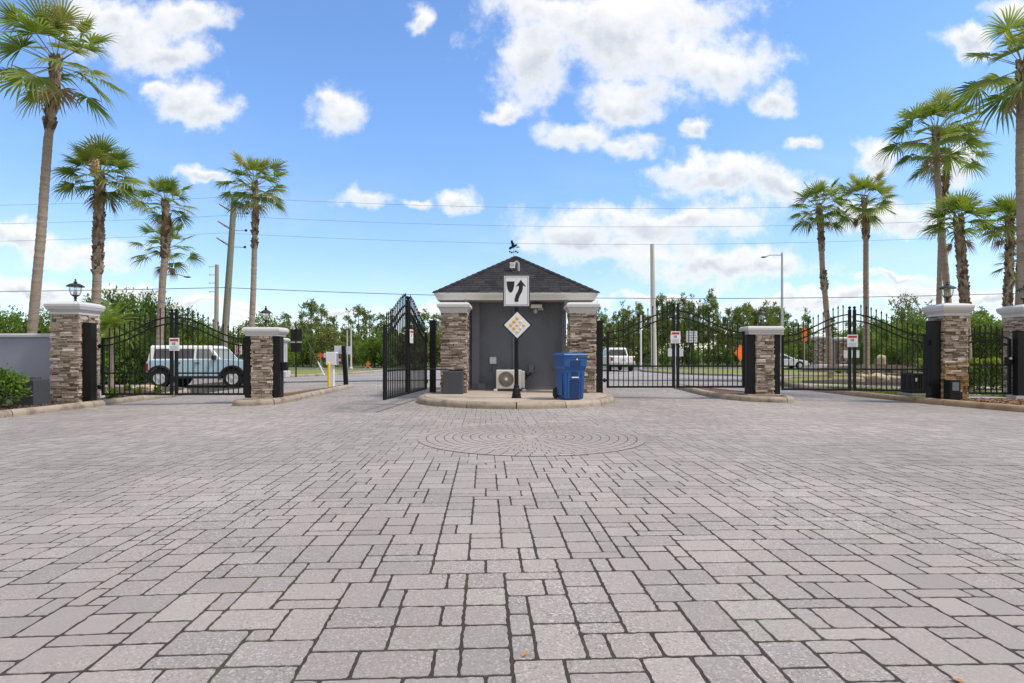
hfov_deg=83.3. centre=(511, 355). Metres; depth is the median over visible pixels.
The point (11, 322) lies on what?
broadleaf tree
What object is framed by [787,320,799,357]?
pine tree
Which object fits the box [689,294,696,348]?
pine tree
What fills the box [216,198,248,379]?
utility pole
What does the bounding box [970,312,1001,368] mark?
broadleaf tree
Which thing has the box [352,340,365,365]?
broadleaf tree
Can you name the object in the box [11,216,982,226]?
power line
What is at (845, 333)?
broadleaf tree
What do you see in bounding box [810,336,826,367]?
entrance column
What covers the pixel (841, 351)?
entrance column
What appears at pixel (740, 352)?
work sign
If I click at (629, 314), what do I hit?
pine tree
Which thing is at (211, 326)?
broadleaf tree
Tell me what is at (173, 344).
warning sign
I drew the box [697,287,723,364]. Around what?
pine tree
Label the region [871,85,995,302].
fan palm
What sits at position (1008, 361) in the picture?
walk gate
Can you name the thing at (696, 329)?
pine tree
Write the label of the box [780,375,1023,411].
kerb
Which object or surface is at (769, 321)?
pine tree
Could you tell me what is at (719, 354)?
broadleaf tree
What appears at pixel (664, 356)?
broadleaf tree
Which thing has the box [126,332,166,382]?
bush
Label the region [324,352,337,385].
keypad pedestal
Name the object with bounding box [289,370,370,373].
grass verge
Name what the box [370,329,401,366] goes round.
broadleaf tree
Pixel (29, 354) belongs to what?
boundary wall
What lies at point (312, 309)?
pine tree
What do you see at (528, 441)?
paving bed
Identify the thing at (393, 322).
pine tree
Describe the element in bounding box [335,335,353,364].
broadleaf tree
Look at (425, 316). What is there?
pine tree
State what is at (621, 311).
pine tree
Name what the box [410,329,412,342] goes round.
warning sign
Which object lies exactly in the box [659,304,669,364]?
pine tree
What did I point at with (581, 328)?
stone pillar
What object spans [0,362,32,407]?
bush
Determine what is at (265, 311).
pillar lantern
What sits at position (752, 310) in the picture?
pine tree
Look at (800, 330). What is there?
pine tree
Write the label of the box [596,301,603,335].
pine tree
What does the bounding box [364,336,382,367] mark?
broadleaf tree
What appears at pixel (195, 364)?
off road vehicle
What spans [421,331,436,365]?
broadleaf tree
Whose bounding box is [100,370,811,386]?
road
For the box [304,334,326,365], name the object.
broadleaf tree
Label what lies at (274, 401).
median kerb
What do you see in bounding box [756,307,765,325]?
pillar lantern
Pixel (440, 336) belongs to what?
broadleaf tree
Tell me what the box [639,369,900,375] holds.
verge kerb
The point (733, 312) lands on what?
pine tree
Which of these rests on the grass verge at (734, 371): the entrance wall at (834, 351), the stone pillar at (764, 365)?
the entrance wall at (834, 351)
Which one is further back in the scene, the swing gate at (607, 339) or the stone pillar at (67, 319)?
the swing gate at (607, 339)
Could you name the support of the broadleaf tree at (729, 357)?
on the ground at (360, 366)
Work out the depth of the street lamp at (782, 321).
55.92 m
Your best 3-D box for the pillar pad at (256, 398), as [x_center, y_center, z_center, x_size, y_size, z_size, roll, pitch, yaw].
[-6.660,1.217,15.610,1.000,0.175,0.780,0,0,0]
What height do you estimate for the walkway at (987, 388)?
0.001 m
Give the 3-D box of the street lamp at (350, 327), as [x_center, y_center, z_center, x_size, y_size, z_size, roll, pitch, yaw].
[-16.626,-0.850,58.000,1.211,4.400,0.374,0,0,0]
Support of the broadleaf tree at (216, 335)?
on the ground at (360, 366)
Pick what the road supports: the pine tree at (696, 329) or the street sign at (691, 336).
the street sign at (691, 336)
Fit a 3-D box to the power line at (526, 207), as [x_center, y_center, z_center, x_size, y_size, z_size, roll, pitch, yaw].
[-10.667,-8.729,31.900,99.556,1.190,0.015,0,0,0]
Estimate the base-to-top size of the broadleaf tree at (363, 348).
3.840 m
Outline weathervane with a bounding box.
[509,240,518,255]
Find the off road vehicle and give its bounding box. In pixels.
[143,345,242,387]
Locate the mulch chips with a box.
[0,391,169,409]
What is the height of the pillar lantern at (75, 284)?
0.620 m
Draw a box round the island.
[425,388,606,401]
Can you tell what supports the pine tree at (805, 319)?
on the ground at (360, 366)
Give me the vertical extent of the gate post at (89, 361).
2.182 m
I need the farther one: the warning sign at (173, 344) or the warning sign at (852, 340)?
the warning sign at (852, 340)
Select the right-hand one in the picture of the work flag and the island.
the work flag
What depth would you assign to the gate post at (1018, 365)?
15.62 m
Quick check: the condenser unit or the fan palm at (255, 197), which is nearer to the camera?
the condenser unit
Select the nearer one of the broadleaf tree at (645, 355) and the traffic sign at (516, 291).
the traffic sign at (516, 291)
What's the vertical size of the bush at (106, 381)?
2.579 m
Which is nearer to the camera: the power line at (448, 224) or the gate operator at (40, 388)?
the gate operator at (40, 388)
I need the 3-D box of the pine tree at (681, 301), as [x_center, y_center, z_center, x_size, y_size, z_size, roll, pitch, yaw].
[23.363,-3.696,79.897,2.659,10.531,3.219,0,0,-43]
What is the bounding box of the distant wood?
[101,325,846,362]
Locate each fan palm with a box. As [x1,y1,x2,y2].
[0,0,133,333]
[49,133,153,390]
[126,217,204,281]
[127,175,196,344]
[214,148,292,326]
[785,176,850,378]
[830,168,902,374]
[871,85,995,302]
[903,119,1003,303]
[917,187,1002,389]
[942,3,1023,304]
[971,192,1016,335]
[990,247,1018,304]
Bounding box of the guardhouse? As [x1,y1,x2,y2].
[432,256,599,389]
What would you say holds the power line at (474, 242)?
attached to the utility pole at (228, 282)
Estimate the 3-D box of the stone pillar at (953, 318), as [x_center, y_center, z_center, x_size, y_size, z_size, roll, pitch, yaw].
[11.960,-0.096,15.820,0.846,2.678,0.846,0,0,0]
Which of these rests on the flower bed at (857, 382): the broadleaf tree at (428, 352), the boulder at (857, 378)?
the boulder at (857, 378)
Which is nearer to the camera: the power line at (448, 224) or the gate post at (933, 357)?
the gate post at (933, 357)
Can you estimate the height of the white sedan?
1.485 m
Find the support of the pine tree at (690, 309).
on the ground at (360, 366)
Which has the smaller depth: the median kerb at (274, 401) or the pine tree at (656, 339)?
the median kerb at (274, 401)
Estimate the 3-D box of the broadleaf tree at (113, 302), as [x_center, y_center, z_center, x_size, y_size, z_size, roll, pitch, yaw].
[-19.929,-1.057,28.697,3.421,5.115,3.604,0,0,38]
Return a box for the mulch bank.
[800,364,986,372]
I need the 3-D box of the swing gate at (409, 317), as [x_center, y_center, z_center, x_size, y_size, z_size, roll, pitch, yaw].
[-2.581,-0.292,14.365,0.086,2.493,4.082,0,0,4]
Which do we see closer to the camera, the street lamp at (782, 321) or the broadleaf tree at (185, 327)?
the broadleaf tree at (185, 327)
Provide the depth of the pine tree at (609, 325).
79.22 m
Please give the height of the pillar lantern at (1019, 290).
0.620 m
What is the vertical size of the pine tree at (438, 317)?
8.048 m
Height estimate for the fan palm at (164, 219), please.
9.765 m
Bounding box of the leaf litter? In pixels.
[961,397,1023,404]
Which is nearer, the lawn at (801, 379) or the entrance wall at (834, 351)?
the lawn at (801, 379)
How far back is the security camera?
17.39 m
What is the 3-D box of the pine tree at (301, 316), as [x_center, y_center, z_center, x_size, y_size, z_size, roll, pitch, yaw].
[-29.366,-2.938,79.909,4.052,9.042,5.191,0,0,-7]
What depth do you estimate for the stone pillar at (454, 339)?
16.20 m
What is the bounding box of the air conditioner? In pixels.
[494,370,527,390]
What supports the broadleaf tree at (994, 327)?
on the grass verge at (734, 371)
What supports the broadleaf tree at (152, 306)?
on the ground at (360, 366)
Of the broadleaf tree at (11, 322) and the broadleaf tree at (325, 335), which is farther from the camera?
the broadleaf tree at (325, 335)
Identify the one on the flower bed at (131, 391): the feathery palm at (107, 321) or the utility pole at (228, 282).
the feathery palm at (107, 321)
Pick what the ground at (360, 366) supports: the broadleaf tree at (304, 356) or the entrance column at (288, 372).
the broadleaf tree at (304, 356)
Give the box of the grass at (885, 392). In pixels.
[814,385,1003,396]
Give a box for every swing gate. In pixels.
[97,307,244,394]
[383,293,427,399]
[603,301,744,387]
[781,305,929,391]
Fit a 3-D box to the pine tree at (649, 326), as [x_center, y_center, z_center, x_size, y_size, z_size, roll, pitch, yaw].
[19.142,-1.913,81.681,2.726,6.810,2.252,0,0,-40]
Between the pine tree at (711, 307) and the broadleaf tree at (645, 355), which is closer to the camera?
the pine tree at (711, 307)
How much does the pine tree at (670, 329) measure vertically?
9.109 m
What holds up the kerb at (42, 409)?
on the ground at (360, 366)
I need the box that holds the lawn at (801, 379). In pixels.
[784,376,1005,396]
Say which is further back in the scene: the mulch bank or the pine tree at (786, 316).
the pine tree at (786, 316)
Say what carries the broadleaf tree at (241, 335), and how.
on the grass verge at (309, 371)
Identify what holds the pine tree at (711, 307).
on the ground at (360, 366)
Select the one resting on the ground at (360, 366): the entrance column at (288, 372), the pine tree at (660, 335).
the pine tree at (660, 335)
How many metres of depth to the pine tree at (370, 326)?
88.08 m
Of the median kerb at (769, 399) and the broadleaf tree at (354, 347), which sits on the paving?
the median kerb at (769, 399)
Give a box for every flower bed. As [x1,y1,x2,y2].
[0,388,181,409]
[802,379,998,384]
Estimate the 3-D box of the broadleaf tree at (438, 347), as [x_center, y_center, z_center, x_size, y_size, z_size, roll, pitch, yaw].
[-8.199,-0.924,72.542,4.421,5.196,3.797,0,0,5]
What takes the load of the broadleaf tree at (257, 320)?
on the grass verge at (309, 371)
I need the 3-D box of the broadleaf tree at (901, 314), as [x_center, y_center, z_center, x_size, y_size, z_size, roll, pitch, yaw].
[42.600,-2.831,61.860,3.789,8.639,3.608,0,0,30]
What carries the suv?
on the road
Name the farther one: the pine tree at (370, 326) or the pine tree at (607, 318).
the pine tree at (607, 318)
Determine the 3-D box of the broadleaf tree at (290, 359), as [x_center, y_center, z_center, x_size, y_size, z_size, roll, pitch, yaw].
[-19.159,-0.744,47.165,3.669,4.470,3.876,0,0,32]
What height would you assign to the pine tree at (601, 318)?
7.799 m
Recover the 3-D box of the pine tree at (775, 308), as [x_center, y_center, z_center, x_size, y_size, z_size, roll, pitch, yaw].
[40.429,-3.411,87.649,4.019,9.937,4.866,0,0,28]
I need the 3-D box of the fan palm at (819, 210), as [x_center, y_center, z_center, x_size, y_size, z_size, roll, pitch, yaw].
[15.913,-4.076,29.994,3.358,10.540,3.370,0,0,38]
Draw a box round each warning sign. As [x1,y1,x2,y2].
[169,338,178,350]
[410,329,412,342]
[671,331,679,342]
[847,335,857,346]
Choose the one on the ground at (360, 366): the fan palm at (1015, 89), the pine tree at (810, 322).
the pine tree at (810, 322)
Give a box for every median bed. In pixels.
[243,387,330,399]
[684,385,784,396]
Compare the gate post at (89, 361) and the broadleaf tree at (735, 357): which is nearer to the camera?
the gate post at (89, 361)
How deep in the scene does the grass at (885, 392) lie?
18.97 m
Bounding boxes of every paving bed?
[421,423,645,455]
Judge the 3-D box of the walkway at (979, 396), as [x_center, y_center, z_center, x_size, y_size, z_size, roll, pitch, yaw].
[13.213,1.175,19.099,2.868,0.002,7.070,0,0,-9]
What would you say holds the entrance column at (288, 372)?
on the grass verge at (309, 371)
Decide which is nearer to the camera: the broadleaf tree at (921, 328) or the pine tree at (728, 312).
the broadleaf tree at (921, 328)
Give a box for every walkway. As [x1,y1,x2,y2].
[797,383,1001,389]
[816,386,1009,398]
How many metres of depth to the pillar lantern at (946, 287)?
15.78 m
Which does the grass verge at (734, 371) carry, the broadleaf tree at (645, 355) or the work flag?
the work flag
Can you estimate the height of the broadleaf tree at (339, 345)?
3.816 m
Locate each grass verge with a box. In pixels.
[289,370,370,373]
[644,369,883,373]
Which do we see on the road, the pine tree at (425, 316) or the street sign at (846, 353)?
the street sign at (846, 353)
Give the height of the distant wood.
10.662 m
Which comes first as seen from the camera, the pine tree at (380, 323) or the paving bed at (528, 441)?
the paving bed at (528, 441)
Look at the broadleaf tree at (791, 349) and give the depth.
72.09 m
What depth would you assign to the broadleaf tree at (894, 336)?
46.61 m
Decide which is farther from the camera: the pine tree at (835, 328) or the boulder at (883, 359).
the pine tree at (835, 328)
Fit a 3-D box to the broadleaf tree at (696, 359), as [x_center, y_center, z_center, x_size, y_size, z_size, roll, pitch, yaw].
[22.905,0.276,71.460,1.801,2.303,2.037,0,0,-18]
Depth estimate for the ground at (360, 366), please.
73.85 m
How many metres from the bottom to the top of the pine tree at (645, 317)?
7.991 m
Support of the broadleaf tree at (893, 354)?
on the grass verge at (734, 371)
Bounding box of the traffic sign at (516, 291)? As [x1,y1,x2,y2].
[503,274,529,397]
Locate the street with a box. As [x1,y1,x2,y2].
[288,368,741,370]
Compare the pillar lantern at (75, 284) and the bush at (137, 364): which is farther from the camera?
the bush at (137, 364)
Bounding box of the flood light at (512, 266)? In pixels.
[510,263,514,269]
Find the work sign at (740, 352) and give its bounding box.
[735,345,741,368]
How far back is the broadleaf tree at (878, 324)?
53.75 m
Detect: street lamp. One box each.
[341,325,352,368]
[761,253,784,368]
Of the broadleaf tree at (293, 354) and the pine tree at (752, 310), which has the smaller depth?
the broadleaf tree at (293, 354)
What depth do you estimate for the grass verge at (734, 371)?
42.24 m
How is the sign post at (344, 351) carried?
on the median bed at (289, 394)
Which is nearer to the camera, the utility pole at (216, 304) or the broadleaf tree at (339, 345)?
the utility pole at (216, 304)
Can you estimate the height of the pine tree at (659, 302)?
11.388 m
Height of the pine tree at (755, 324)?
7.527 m
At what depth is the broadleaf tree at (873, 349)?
45.54 m
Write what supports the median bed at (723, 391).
in the median kerb at (769, 399)
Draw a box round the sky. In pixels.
[0,0,1023,354]
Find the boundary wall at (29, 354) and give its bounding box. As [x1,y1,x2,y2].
[0,334,51,401]
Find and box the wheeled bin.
[553,352,587,398]
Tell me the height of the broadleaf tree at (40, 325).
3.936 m
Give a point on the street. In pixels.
(603, 368)
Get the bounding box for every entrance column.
[284,338,290,376]
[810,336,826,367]
[832,337,852,366]
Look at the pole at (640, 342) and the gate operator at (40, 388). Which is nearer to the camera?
the gate operator at (40, 388)
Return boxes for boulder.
[136,385,154,389]
[851,377,863,381]
[867,373,889,380]
[875,355,885,364]
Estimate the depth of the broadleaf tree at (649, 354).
71.50 m
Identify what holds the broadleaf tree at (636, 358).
on the ground at (360, 366)
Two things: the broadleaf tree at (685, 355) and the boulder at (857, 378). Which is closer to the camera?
the boulder at (857, 378)
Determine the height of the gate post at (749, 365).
1.696 m
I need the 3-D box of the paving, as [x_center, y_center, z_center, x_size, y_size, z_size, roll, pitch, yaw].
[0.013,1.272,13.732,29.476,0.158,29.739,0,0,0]
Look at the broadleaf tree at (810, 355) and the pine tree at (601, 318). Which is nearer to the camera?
the broadleaf tree at (810, 355)
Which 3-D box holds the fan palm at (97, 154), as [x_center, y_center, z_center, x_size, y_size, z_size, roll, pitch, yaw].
[-14.209,-3.150,19.964,3.403,8.888,3.156,0,0,0]
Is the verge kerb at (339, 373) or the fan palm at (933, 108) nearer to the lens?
the fan palm at (933, 108)
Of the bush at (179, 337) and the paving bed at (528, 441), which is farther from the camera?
the bush at (179, 337)
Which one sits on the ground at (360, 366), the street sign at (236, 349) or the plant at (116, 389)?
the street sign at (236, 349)
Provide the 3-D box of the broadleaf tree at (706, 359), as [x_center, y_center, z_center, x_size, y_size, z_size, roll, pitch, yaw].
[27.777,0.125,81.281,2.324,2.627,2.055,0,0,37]
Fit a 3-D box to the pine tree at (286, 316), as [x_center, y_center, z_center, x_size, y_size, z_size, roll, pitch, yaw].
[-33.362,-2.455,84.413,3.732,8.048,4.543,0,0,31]
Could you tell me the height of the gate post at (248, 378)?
1.638 m
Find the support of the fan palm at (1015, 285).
on the flower bed at (857, 382)
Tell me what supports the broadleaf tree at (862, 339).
on the grass verge at (734, 371)
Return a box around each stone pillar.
[43,301,105,402]
[242,327,288,397]
[437,302,471,392]
[564,302,599,392]
[739,326,783,393]
[921,303,974,398]
[996,304,1023,395]
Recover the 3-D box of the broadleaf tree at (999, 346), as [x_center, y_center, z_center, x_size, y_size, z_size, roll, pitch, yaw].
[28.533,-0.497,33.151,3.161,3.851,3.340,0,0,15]
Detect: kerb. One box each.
[0,386,190,417]
[232,384,353,405]
[284,369,382,377]
[417,387,614,408]
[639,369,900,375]
[675,384,793,402]
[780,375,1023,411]
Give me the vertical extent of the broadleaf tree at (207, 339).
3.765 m
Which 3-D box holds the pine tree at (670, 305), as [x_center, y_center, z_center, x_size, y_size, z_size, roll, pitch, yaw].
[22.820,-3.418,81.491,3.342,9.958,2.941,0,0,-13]
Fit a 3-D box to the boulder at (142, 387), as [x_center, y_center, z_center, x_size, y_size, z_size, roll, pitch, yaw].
[-13.340,1.162,21.004,0.545,0.211,0.610,0,0,0]
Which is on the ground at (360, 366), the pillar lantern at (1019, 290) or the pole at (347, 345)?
the pole at (347, 345)
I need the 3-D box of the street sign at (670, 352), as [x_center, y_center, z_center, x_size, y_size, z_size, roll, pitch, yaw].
[11.356,-0.225,40.023,1.060,3.000,0.083,0,0,0]
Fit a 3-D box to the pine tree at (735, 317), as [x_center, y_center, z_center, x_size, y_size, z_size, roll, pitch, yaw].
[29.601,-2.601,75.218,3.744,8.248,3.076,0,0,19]
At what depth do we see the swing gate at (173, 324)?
15.45 m
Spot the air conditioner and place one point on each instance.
(504, 379)
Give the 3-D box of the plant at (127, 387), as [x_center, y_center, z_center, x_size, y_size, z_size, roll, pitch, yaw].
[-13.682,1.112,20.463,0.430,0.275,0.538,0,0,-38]
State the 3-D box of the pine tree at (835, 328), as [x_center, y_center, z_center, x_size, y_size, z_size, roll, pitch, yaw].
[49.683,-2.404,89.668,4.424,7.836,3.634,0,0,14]
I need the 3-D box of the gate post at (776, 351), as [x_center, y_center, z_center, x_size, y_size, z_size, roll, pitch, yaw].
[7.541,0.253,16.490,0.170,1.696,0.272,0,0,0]
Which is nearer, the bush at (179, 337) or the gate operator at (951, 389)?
the gate operator at (951, 389)
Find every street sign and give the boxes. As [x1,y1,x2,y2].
[235,344,241,353]
[290,325,301,376]
[668,335,682,373]
[686,329,696,374]
[844,347,858,375]
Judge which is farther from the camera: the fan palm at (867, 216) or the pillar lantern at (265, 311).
the fan palm at (867, 216)
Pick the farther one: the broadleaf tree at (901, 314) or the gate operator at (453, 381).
the broadleaf tree at (901, 314)
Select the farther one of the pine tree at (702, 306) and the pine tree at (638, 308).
the pine tree at (702, 306)
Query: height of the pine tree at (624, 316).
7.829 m
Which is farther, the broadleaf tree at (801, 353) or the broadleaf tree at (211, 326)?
the broadleaf tree at (801, 353)
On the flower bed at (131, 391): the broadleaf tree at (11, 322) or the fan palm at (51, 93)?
the fan palm at (51, 93)
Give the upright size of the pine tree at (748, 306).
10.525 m
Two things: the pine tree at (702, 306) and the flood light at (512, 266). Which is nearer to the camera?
the flood light at (512, 266)
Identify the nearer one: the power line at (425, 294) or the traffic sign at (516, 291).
the traffic sign at (516, 291)
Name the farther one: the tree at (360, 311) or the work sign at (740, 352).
the tree at (360, 311)
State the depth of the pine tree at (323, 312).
83.98 m
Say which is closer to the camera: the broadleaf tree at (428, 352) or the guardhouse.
the guardhouse
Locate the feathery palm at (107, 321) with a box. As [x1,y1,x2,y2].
[89,298,143,389]
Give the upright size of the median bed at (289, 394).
0.013 m
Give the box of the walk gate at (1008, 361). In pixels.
[968,324,1012,393]
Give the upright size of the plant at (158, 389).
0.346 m
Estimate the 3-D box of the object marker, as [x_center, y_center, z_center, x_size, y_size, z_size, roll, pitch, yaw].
[0.130,-0.755,14.225,0.744,0.744,0.040,0,0,0]
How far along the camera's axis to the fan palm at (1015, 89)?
17.46 m
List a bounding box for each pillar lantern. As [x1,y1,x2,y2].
[66,279,84,300]
[260,306,271,326]
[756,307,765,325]
[938,281,956,302]
[1015,284,1023,303]
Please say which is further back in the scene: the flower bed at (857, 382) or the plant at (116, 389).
the flower bed at (857, 382)
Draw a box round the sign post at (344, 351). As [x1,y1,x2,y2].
[334,346,350,384]
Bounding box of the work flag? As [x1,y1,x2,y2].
[802,326,806,367]
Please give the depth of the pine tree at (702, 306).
85.15 m
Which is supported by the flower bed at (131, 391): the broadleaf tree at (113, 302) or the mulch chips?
the mulch chips
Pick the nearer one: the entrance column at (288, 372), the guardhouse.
the guardhouse
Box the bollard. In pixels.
[327,362,329,386]
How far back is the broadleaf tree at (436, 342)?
75.48 m
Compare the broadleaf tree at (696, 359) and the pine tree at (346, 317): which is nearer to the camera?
the broadleaf tree at (696, 359)
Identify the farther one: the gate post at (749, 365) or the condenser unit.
the condenser unit
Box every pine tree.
[278,312,294,327]
[290,304,313,365]
[297,298,322,366]
[309,304,330,364]
[325,315,345,346]
[339,307,359,345]
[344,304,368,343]
[359,310,376,340]
[370,312,389,336]
[382,308,398,334]
[419,308,430,339]
[429,313,440,364]
[595,314,606,348]
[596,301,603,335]
[603,308,614,344]
[603,310,621,347]
[603,319,616,347]
[611,301,631,347]
[615,309,637,347]
[624,305,637,353]
[626,315,645,355]
[630,301,650,364]
[636,309,648,346]
[639,320,650,362]
[648,329,663,347]
[650,306,665,346]
[656,293,669,354]
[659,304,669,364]
[660,296,681,364]
[665,299,685,345]
[670,292,690,364]
[680,301,700,364]
[685,299,707,364]
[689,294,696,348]
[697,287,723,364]
[697,302,707,341]
[702,299,726,342]
[716,306,738,347]
[725,305,744,364]
[728,303,753,364]
[728,308,741,362]
[738,302,753,331]
[745,308,758,325]
[751,311,759,325]
[754,301,780,346]
[763,300,772,324]
[769,301,791,344]
[772,306,785,346]
[777,307,792,345]
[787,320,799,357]
[792,319,802,344]
[794,306,812,344]
[794,325,809,351]
[800,309,819,344]
[821,315,841,336]
[972,306,990,317]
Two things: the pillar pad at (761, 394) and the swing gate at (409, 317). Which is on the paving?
the pillar pad at (761, 394)
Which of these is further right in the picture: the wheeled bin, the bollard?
the wheeled bin
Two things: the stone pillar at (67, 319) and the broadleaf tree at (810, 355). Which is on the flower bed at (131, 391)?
the stone pillar at (67, 319)
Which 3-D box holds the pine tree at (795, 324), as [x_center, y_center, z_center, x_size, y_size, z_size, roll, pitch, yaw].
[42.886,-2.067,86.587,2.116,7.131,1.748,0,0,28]
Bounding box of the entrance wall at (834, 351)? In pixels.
[832,339,835,364]
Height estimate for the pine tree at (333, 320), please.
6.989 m
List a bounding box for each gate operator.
[13,376,49,405]
[412,368,463,393]
[943,380,961,399]
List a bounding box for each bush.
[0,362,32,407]
[100,334,146,384]
[100,339,128,383]
[106,332,154,384]
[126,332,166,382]
[146,327,190,344]
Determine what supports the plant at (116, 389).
on the flower bed at (131, 391)
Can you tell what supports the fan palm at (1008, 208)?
on the flower bed at (857, 382)
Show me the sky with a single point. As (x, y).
(558, 110)
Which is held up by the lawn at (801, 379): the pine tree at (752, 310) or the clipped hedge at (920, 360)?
the clipped hedge at (920, 360)
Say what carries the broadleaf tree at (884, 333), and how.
on the grass verge at (734, 371)
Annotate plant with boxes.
[102,388,121,397]
[105,386,123,396]
[123,383,132,389]
[152,384,164,392]
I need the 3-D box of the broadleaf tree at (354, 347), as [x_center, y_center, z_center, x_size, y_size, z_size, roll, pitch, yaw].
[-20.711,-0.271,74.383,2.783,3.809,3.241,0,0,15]
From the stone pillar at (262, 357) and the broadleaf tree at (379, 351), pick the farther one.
the broadleaf tree at (379, 351)
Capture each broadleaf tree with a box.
[0,305,48,333]
[10,308,50,333]
[82,283,151,350]
[122,287,177,378]
[166,302,214,345]
[191,327,220,345]
[195,320,221,332]
[205,329,229,347]
[217,324,244,358]
[234,311,290,358]
[268,320,305,365]
[288,327,302,364]
[294,327,317,366]
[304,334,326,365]
[307,324,341,366]
[329,340,345,366]
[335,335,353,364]
[343,339,361,365]
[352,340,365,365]
[354,337,379,367]
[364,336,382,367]
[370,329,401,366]
[396,334,421,366]
[398,322,429,366]
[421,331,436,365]
[427,328,440,365]
[436,329,441,364]
[436,331,441,361]
[630,345,644,362]
[642,347,648,364]
[644,344,660,364]
[658,348,671,364]
[682,346,695,364]
[689,349,705,364]
[701,348,712,364]
[706,345,726,364]
[723,348,735,364]
[730,345,738,364]
[784,344,797,358]
[794,343,809,360]
[805,342,812,364]
[832,329,852,337]
[844,327,885,363]
[851,315,892,349]
[852,332,885,364]
[872,319,901,362]
[882,326,916,363]
[882,338,913,364]
[888,291,926,325]
[893,311,927,370]
[970,310,1001,331]
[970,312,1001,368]
[975,317,1002,372]
[976,321,1002,370]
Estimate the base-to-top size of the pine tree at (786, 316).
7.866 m
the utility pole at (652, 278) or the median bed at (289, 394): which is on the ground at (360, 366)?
the utility pole at (652, 278)
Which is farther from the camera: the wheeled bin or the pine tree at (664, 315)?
the pine tree at (664, 315)
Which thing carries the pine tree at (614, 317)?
on the ground at (360, 366)
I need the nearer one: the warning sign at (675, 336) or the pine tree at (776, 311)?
the warning sign at (675, 336)
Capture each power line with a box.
[0,287,1014,298]
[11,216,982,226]
[24,233,978,244]
[28,197,980,208]
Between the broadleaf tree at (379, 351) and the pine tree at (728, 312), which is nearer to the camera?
the broadleaf tree at (379, 351)
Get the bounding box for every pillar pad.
[241,397,273,398]
[738,393,782,395]
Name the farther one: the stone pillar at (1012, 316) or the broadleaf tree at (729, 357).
the broadleaf tree at (729, 357)
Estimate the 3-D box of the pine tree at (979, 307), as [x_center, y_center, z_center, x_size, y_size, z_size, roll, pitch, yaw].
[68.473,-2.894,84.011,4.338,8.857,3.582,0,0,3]
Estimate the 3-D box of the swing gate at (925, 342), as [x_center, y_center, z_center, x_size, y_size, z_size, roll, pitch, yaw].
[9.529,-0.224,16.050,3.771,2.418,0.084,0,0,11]
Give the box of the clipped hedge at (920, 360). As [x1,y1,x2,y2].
[916,357,1003,389]
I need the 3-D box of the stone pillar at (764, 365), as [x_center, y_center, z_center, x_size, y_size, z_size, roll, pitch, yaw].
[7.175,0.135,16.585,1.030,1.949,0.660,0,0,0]
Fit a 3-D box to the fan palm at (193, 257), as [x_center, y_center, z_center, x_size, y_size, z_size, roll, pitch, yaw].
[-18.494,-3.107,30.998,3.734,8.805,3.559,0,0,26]
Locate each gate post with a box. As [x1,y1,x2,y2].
[82,323,96,401]
[244,336,252,397]
[273,336,287,397]
[429,320,435,392]
[596,321,602,392]
[744,335,753,393]
[773,335,779,393]
[925,321,940,398]
[1006,331,1023,398]
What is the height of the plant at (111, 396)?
0.348 m
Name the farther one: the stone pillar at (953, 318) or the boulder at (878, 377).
the boulder at (878, 377)
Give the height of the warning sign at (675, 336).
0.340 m
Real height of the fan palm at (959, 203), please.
7.095 m
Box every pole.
[209,264,218,333]
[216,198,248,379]
[346,331,347,365]
[640,315,641,368]
[650,244,656,367]
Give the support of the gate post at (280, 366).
on the pillar pad at (256, 398)
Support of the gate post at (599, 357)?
on the island
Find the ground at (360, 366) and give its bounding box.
[288,359,916,367]
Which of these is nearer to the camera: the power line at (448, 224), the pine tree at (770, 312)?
the power line at (448, 224)
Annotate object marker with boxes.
[503,310,531,339]
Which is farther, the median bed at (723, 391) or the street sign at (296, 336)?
the street sign at (296, 336)
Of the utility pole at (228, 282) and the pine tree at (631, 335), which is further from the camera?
the pine tree at (631, 335)
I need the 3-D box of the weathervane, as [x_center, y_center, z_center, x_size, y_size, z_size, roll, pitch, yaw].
[0.075,-3.590,19.326,0.364,0.581,0.274,0,0,16]
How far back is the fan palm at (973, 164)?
24.92 m
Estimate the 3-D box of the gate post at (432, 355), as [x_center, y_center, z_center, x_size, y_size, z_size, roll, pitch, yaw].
[-2.257,0.022,16.430,0.177,2.064,0.172,0,0,0]
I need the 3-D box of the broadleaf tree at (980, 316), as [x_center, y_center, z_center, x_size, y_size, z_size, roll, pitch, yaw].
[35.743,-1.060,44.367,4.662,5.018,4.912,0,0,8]
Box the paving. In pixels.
[0,380,1023,682]
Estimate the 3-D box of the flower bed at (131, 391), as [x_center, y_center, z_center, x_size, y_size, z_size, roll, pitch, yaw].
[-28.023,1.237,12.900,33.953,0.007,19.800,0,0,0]
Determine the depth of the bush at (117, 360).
27.14 m
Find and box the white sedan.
[784,354,809,367]
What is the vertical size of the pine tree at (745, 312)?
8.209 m
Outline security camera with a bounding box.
[531,304,542,313]

